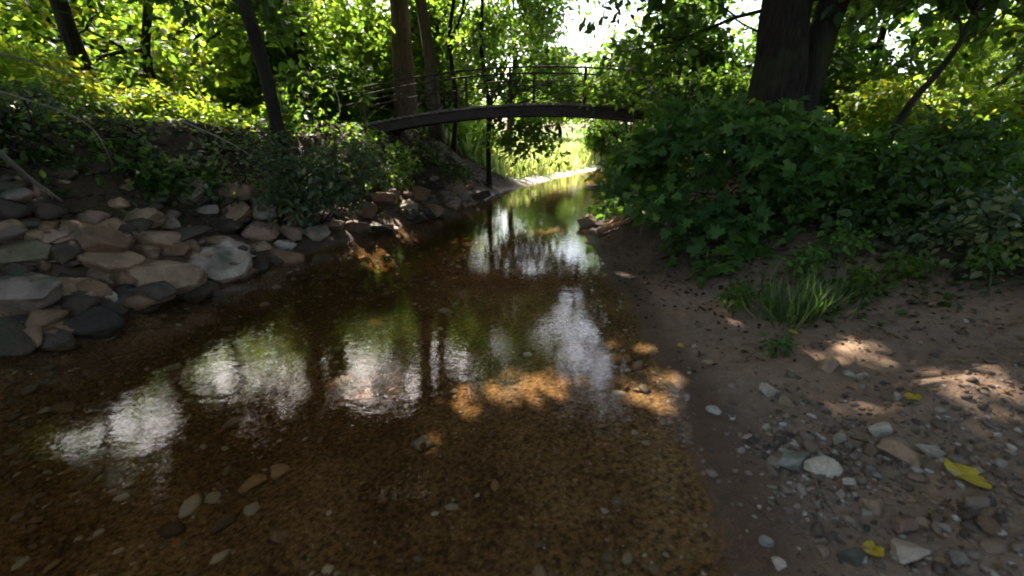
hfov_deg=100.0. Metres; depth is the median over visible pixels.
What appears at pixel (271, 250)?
rubble stone
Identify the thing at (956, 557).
stone
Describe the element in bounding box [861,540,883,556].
fallen leaf
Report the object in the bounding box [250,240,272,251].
rock
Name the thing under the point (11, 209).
rubble stone
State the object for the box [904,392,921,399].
fallen leaf
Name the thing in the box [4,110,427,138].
ground cover
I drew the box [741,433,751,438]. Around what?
stone
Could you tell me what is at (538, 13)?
leafy tree
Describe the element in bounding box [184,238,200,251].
rubble stone
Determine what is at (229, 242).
rock
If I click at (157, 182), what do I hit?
fern clump
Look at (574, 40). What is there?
sky
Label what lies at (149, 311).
rubble stone
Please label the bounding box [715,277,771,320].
weed
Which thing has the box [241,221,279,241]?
rock
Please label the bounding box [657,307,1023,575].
gravel
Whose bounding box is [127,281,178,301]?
rock
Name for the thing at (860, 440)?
fallen twig
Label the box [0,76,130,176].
bank bush
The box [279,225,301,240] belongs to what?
rock
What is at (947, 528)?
stone
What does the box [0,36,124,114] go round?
bank bush
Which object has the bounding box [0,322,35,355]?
rubble stone
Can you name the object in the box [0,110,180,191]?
bank bush
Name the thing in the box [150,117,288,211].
bank bush
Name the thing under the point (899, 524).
stone
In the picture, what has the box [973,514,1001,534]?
stone
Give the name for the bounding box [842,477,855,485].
stone
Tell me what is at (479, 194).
rock
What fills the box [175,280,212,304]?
rubble stone
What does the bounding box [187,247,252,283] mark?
rock
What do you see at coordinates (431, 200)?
rubble stone
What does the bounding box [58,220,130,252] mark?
rock
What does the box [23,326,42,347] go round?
rubble stone
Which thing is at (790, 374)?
stone
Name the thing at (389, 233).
rubble stone
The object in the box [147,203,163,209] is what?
rubble stone
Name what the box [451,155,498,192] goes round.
fallen root
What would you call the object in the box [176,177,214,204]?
rock
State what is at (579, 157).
meadow grass
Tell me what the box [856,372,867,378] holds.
stone
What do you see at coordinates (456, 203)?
rock
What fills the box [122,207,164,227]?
rock
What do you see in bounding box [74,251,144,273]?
rock
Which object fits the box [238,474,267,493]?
stone
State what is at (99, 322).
rubble stone
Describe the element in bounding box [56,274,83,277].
rubble stone
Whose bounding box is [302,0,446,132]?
leafy tree
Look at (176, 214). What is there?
rubble stone
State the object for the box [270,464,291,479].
stone
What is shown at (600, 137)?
leafy tree
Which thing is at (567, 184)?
stream water
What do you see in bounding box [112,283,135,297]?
rubble stone
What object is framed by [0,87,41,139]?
fern clump
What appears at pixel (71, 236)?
rubble stone
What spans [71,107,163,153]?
fern clump
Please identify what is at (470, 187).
rubble stone
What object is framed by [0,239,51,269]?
rock
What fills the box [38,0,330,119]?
leafy tree
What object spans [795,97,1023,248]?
dark thicket
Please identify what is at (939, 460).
stone
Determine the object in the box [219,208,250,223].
rubble stone
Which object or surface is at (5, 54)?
dead branch
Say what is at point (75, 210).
rubble stone
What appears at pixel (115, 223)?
rubble stone
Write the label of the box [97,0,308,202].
bank tree
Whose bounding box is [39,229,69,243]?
rock
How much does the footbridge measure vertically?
1.413 m
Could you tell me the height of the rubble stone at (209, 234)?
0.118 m
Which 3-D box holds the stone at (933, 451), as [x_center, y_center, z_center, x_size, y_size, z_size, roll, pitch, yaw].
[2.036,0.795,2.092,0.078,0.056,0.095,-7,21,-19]
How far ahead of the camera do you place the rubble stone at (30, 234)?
3.87 m
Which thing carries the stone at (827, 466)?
on the gravel at (974, 504)
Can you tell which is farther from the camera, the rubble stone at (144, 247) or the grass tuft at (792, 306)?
the rubble stone at (144, 247)
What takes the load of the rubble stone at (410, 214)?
on the ground at (366, 487)
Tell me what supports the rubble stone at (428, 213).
on the ground at (366, 487)
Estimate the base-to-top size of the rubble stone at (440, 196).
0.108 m
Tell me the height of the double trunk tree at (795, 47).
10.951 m
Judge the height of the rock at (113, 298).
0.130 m
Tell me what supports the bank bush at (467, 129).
on the ground at (366, 487)
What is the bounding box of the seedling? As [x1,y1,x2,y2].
[741,331,799,358]
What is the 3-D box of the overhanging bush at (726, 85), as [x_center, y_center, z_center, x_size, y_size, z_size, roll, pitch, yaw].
[3.129,-3.044,8.276,3.589,2.643,2.416,0,20,0]
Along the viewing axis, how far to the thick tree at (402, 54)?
11.38 m
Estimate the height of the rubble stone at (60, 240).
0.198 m
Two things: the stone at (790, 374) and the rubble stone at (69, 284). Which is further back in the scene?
the rubble stone at (69, 284)
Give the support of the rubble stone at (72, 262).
on the ground at (366, 487)
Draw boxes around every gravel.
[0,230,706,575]
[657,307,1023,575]
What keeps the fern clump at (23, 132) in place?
on the ground at (366, 487)
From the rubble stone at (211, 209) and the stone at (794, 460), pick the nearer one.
the stone at (794, 460)
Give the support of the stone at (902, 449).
on the ground at (366, 487)
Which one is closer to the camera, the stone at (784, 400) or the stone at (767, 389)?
the stone at (784, 400)
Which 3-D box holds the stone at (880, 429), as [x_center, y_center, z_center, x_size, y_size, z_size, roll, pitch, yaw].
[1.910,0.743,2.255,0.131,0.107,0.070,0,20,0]
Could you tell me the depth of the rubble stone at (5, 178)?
4.00 m
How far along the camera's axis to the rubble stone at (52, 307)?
3.60 m
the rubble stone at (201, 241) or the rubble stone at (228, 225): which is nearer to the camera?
the rubble stone at (201, 241)
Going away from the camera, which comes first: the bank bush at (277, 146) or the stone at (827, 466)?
the stone at (827, 466)
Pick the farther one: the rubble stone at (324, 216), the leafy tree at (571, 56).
the leafy tree at (571, 56)
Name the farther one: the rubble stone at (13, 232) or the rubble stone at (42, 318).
the rubble stone at (13, 232)
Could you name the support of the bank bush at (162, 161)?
on the ground at (366, 487)
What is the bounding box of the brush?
[842,173,1023,278]
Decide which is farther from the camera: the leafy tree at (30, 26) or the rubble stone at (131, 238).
the leafy tree at (30, 26)
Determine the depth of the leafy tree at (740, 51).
10.71 m
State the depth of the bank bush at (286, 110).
8.71 m
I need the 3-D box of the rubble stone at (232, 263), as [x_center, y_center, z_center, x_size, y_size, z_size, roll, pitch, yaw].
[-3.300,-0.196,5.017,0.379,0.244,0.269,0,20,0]
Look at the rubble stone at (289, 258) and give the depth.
5.61 m
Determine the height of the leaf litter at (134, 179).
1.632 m
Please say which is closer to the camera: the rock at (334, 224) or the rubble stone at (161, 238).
the rubble stone at (161, 238)
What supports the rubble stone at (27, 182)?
on the ground at (366, 487)
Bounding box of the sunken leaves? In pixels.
[6,222,663,573]
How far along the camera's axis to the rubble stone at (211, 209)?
5.58 m
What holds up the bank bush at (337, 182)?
on the ground at (366, 487)
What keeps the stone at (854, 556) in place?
on the ground at (366, 487)
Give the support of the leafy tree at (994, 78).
on the ground at (366, 487)
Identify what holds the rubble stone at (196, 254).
on the ground at (366, 487)
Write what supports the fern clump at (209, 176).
on the ground at (366, 487)
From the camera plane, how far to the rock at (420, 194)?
8.62 m
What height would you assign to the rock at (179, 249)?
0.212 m
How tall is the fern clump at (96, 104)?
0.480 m
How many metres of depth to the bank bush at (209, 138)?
5.95 m
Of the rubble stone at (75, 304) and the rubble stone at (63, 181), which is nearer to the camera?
the rubble stone at (75, 304)
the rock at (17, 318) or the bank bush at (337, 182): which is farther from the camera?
the bank bush at (337, 182)
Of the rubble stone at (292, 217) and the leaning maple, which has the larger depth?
the leaning maple
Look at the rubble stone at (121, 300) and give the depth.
3.97 m
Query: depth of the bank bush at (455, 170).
10.29 m
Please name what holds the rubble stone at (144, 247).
on the ground at (366, 487)
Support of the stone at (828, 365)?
on the ground at (366, 487)
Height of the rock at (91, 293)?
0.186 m
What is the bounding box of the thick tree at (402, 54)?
[389,0,421,131]
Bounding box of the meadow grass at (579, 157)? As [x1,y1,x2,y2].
[445,127,724,179]
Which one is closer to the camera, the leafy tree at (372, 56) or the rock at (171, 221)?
the rock at (171, 221)
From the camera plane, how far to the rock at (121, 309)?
3.87 m
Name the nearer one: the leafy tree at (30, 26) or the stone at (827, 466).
the stone at (827, 466)
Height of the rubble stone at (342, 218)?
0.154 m
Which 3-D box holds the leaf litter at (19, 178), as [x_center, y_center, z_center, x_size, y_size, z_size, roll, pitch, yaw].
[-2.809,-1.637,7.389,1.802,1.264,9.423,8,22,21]
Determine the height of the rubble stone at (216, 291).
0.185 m
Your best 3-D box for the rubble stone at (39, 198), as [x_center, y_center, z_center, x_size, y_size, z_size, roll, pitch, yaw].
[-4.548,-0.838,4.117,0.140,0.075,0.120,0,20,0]
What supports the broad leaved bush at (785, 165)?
on the ground at (366, 487)
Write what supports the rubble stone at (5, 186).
on the ground at (366, 487)
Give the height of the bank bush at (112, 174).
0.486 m
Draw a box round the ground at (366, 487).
[0,117,1023,575]
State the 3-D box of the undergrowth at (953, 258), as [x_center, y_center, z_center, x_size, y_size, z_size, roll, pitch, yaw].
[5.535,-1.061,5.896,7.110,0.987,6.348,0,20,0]
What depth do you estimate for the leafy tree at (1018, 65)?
8.54 m
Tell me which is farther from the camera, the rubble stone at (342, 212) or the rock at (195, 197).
the rubble stone at (342, 212)
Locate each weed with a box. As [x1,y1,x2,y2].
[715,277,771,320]
[770,245,835,287]
[809,219,874,276]
[815,258,895,302]
[874,249,940,292]
[942,241,1023,289]
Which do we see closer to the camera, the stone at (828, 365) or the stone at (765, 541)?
the stone at (765, 541)
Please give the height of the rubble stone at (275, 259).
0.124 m
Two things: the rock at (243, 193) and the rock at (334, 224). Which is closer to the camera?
the rock at (243, 193)
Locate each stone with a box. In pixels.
[0,175,14,180]
[0,180,25,192]
[0,187,33,202]
[0,198,33,218]
[0,219,26,231]
[0,225,27,239]
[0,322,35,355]
[1,263,36,274]
[16,178,32,186]
[18,217,42,228]
[20,261,41,267]
[22,229,44,239]
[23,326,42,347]
[25,205,36,214]
[25,309,70,327]
[27,199,68,219]
[33,196,45,200]
[35,259,51,271]
[35,326,77,350]
[38,220,58,230]
[42,317,73,331]
[42,329,57,333]
[44,305,60,309]
[48,168,77,180]
[48,239,83,263]
[50,228,69,243]
[51,294,101,317]
[55,179,70,183]
[56,224,73,239]
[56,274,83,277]
[56,277,90,295]
[58,227,72,237]
[62,258,81,267]
[62,306,125,338]
[68,207,84,214]
[71,290,88,294]
[75,279,112,296]
[76,210,110,224]
[95,217,126,229]
[98,278,112,284]
[99,298,112,306]
[108,197,129,208]
[108,271,137,287]
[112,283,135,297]
[112,293,133,304]
[118,223,138,235]
[119,184,131,190]
[122,294,175,312]
[125,218,152,230]
[125,234,135,248]
[127,304,160,314]
[133,230,183,246]
[133,245,160,251]
[137,248,160,259]
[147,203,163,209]
[148,195,167,203]
[162,210,180,218]
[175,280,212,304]
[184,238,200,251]
[186,251,213,260]
[193,197,209,205]
[194,237,205,245]
[197,204,218,214]
[198,235,229,244]
[204,233,217,235]
[208,280,222,296]
[214,218,243,233]
[219,197,236,207]
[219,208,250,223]
[228,262,240,265]
[237,245,248,250]
[237,267,256,281]
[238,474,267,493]
[253,261,268,274]
[263,245,278,253]
[265,255,283,263]
[266,221,279,230]
[267,247,303,267]
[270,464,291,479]
[283,210,305,221]
[294,214,315,226]
[311,210,333,220]
[326,205,349,215]
[336,215,349,222]
[382,224,393,235]
[385,188,398,193]
[396,209,419,220]
[403,191,412,195]
[406,172,416,179]
[411,435,435,450]
[413,212,426,223]
[419,207,444,220]
[420,197,437,205]
[429,176,439,181]
[436,194,443,199]
[466,184,473,189]
[700,359,712,364]
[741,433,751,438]
[758,382,779,396]
[759,535,773,547]
[762,423,771,431]
[771,556,786,570]
[777,394,795,406]
[777,450,810,470]
[786,371,795,377]
[803,455,842,477]
[816,358,839,372]
[832,432,846,443]
[835,489,845,498]
[836,547,866,566]
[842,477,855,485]
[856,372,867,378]
[858,497,884,518]
[862,443,882,456]
[868,422,891,437]
[876,437,923,467]
[890,537,930,563]
[891,516,918,533]
[914,516,928,530]
[915,444,946,457]
[934,523,953,533]
[935,456,945,466]
[945,550,970,564]
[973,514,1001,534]
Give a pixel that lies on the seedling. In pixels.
(782, 343)
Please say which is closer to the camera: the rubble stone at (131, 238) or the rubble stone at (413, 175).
the rubble stone at (131, 238)
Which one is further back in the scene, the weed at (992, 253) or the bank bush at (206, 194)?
the bank bush at (206, 194)
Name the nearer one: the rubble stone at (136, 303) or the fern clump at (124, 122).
the rubble stone at (136, 303)
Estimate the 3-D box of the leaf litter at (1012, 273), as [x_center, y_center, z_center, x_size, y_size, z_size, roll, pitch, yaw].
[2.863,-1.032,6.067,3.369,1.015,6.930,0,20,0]
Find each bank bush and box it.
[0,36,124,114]
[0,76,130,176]
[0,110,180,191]
[83,78,269,153]
[98,168,139,206]
[118,138,210,195]
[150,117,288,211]
[174,131,250,200]
[184,112,300,191]
[250,57,379,144]
[253,132,395,233]
[283,113,424,207]
[408,139,475,184]
[423,108,503,163]
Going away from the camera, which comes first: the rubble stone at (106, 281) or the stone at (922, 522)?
the stone at (922, 522)
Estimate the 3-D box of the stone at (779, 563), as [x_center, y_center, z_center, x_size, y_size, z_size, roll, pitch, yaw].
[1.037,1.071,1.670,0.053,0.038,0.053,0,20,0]
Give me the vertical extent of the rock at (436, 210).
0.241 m
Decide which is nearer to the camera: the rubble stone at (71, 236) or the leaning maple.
the rubble stone at (71, 236)
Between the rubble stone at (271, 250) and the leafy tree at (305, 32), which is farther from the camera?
the leafy tree at (305, 32)
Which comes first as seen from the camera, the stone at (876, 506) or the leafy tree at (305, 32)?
the stone at (876, 506)
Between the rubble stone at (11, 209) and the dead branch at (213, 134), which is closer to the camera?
the rubble stone at (11, 209)
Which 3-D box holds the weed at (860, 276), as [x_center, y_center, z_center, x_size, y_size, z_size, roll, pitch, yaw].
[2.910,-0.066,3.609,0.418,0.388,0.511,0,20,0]
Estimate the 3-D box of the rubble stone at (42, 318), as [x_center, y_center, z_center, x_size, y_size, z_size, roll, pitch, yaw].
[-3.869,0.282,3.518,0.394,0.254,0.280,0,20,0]
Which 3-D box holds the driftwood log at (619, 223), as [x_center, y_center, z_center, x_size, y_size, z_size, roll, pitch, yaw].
[1.673,-1.048,6.886,0.574,0.423,0.270,17,26,39]
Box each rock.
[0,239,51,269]
[0,272,63,311]
[0,314,28,323]
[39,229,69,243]
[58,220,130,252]
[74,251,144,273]
[85,258,207,293]
[85,291,96,296]
[104,290,117,301]
[105,304,127,314]
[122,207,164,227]
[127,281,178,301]
[160,212,181,228]
[160,243,192,255]
[171,225,212,241]
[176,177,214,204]
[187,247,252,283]
[206,237,249,252]
[214,183,259,201]
[221,201,251,220]
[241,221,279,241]
[249,195,277,220]
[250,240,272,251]
[274,240,296,250]
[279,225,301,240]
[303,224,330,241]
[324,218,344,230]
[343,219,371,232]
[356,200,376,218]
[361,219,393,232]
[369,191,398,203]
[393,226,398,232]
[400,200,417,209]
[412,186,431,201]
[423,204,443,216]
[440,191,450,202]
[445,198,462,209]
[459,193,471,201]
[471,189,490,199]
[577,213,597,228]
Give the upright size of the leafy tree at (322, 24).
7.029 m
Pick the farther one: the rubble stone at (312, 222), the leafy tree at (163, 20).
the leafy tree at (163, 20)
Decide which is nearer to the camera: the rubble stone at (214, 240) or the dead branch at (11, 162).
the dead branch at (11, 162)
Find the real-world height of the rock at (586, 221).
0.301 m
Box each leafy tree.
[0,0,193,103]
[0,0,214,108]
[6,0,226,111]
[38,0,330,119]
[135,0,340,71]
[176,0,420,121]
[218,0,394,121]
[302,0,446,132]
[323,0,482,127]
[376,0,496,140]
[377,0,516,147]
[414,0,583,150]
[447,1,518,137]
[493,45,601,138]
[563,20,668,162]
[624,0,884,164]
[721,0,1008,158]
[879,0,1023,143]
[984,0,1023,128]
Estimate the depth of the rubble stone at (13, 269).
3.65 m
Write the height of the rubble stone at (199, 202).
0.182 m
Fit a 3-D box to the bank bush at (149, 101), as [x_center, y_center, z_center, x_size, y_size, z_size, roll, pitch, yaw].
[-5.446,-2.834,7.109,3.260,1.200,1.578,2,20,6]
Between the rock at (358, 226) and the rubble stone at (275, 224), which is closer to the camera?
the rubble stone at (275, 224)
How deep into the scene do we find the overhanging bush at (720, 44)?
10.55 m
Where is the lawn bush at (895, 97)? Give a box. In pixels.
[820,75,1023,144]
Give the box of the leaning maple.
[449,0,586,188]
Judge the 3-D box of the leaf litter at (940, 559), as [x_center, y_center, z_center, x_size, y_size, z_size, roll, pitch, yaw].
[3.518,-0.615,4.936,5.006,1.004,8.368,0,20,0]
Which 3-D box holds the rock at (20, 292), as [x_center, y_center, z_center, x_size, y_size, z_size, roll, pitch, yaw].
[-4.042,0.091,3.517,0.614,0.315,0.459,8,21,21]
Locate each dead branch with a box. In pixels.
[0,52,132,101]
[0,90,113,166]
[0,149,63,201]
[181,120,251,155]
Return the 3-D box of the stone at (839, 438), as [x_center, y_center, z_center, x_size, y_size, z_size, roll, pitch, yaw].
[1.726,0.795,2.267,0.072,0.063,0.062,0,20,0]
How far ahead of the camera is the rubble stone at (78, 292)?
3.77 m
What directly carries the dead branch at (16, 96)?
hanging from the bank bush at (48, 154)
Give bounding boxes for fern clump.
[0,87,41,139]
[0,113,78,174]
[59,90,137,117]
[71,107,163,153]
[125,157,205,208]
[184,158,280,204]
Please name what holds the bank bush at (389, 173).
on the ground at (366, 487)
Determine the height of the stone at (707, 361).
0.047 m
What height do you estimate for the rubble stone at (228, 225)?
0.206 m
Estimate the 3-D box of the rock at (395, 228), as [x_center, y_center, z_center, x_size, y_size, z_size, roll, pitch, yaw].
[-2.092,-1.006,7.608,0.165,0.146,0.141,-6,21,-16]
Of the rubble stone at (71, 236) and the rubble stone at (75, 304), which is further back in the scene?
the rubble stone at (71, 236)
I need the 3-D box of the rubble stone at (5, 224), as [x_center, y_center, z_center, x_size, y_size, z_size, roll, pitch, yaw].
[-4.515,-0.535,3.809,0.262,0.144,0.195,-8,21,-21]
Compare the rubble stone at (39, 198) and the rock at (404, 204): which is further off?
the rock at (404, 204)
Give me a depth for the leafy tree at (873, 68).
9.04 m
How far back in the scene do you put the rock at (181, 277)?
4.27 m
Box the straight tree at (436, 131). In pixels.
[415,0,446,144]
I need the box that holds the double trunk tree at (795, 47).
[556,0,1006,179]
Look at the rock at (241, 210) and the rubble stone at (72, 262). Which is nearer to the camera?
the rubble stone at (72, 262)
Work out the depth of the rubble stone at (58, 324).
3.54 m
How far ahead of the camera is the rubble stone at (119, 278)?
4.09 m
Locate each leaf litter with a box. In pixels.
[0,113,509,274]
[0,116,489,248]
[2,167,485,321]
[591,168,1014,371]
[603,170,1023,575]
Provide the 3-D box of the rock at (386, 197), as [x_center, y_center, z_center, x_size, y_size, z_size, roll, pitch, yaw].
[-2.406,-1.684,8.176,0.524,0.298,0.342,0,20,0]
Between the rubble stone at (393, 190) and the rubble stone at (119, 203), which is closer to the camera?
the rubble stone at (119, 203)
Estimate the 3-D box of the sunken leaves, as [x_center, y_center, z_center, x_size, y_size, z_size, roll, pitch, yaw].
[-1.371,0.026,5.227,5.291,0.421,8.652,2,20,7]
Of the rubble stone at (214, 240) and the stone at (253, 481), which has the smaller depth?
the stone at (253, 481)
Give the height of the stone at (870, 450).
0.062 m
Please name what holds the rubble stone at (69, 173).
on the ground at (366, 487)
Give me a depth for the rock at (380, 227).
7.32 m
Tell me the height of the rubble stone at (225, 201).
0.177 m
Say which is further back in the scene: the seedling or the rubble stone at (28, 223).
the rubble stone at (28, 223)
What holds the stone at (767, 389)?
on the ground at (366, 487)
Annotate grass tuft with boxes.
[741,261,847,331]
[771,265,895,337]
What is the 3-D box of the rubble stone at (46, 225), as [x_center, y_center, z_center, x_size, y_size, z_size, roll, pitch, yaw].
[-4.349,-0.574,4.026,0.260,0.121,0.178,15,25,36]
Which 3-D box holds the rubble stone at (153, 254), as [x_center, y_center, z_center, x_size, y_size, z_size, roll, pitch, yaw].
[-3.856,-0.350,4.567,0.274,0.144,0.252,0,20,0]
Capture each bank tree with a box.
[49,0,223,80]
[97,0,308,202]
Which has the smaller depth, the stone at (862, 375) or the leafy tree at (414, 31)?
the stone at (862, 375)
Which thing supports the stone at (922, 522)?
on the ground at (366, 487)
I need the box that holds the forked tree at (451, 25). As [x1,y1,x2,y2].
[426,0,522,153]
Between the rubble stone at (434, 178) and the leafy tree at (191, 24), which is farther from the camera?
the leafy tree at (191, 24)
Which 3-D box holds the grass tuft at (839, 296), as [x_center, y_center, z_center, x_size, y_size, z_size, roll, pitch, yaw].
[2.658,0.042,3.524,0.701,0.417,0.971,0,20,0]
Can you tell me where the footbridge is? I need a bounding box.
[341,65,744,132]
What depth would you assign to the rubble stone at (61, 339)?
3.46 m
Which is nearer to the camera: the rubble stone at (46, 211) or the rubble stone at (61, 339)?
the rubble stone at (61, 339)
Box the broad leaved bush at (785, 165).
[583,89,931,289]
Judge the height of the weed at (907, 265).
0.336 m
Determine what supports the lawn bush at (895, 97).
on the ground at (366, 487)
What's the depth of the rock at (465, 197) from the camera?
10.00 m
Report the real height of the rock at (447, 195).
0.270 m
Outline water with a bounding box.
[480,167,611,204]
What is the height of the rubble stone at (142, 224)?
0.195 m
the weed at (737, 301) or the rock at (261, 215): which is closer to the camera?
the weed at (737, 301)
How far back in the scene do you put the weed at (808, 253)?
3.88 m
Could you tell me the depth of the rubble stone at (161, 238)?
4.59 m
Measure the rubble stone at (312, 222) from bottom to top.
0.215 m
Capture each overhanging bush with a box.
[539,0,754,145]
[576,54,751,191]
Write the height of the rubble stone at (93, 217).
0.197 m
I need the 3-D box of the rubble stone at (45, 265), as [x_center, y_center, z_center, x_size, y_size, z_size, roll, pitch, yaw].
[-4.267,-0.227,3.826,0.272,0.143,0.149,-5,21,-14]
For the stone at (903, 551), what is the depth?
1.63 m
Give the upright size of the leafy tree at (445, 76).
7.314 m
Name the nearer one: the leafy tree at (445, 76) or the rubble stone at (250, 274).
the rubble stone at (250, 274)
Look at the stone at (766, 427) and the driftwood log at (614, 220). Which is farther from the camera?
the driftwood log at (614, 220)
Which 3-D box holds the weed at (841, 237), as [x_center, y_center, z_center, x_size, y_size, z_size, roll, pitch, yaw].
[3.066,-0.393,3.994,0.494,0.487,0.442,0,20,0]
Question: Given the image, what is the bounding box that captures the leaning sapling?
[838,0,1023,148]
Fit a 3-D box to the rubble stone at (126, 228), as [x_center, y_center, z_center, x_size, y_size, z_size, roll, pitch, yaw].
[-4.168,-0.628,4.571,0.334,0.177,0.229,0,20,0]
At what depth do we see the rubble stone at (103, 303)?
3.87 m
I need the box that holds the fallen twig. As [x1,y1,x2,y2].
[850,437,876,444]
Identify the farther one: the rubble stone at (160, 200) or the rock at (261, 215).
the rock at (261, 215)
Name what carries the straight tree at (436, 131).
on the ground at (366, 487)
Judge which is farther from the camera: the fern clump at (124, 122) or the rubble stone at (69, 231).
the fern clump at (124, 122)
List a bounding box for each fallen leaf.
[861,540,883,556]
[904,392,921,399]
[944,458,991,488]
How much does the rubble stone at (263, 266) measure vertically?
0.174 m
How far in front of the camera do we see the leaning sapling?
5.79 m
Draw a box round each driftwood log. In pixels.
[597,215,630,233]
[606,207,638,224]
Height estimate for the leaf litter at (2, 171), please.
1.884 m
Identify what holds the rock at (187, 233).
on the ground at (366, 487)
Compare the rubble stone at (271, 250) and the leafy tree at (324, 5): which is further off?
the leafy tree at (324, 5)
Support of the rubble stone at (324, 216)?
on the ground at (366, 487)
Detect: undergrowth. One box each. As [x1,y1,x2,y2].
[0,111,508,237]
[646,166,1023,334]
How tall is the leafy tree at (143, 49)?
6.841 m
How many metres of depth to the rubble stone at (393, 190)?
8.30 m
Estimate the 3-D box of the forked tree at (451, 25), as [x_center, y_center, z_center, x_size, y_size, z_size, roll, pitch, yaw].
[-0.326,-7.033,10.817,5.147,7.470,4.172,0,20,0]
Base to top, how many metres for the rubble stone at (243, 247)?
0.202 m
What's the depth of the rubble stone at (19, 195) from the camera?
3.96 m
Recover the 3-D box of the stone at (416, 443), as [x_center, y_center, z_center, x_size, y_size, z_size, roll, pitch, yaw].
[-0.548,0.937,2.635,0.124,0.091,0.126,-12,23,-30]
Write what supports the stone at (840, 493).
on the gravel at (974, 504)
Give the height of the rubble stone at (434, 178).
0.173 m
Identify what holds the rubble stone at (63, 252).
on the ground at (366, 487)
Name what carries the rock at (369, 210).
on the ground at (366, 487)
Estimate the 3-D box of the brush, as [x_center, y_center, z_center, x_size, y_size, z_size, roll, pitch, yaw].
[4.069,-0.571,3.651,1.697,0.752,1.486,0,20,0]
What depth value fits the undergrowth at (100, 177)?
6.06 m
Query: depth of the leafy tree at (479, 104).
22.75 m
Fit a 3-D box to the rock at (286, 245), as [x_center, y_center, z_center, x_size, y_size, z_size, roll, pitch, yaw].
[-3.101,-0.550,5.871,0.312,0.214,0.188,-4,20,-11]
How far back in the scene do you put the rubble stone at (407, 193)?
8.49 m
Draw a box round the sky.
[11,0,1015,129]
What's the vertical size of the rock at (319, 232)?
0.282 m
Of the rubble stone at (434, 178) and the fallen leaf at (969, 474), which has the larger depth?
the rubble stone at (434, 178)
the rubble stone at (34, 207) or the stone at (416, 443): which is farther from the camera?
the rubble stone at (34, 207)
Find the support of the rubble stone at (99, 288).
on the ground at (366, 487)
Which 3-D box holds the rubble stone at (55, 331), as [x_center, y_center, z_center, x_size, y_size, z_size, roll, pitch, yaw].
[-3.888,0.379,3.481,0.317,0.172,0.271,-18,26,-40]
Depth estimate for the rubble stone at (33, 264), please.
3.75 m
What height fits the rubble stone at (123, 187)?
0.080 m
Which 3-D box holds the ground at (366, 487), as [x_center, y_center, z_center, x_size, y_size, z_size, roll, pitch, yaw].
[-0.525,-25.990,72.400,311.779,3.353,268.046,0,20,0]
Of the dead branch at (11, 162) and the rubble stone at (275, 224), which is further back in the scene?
the rubble stone at (275, 224)

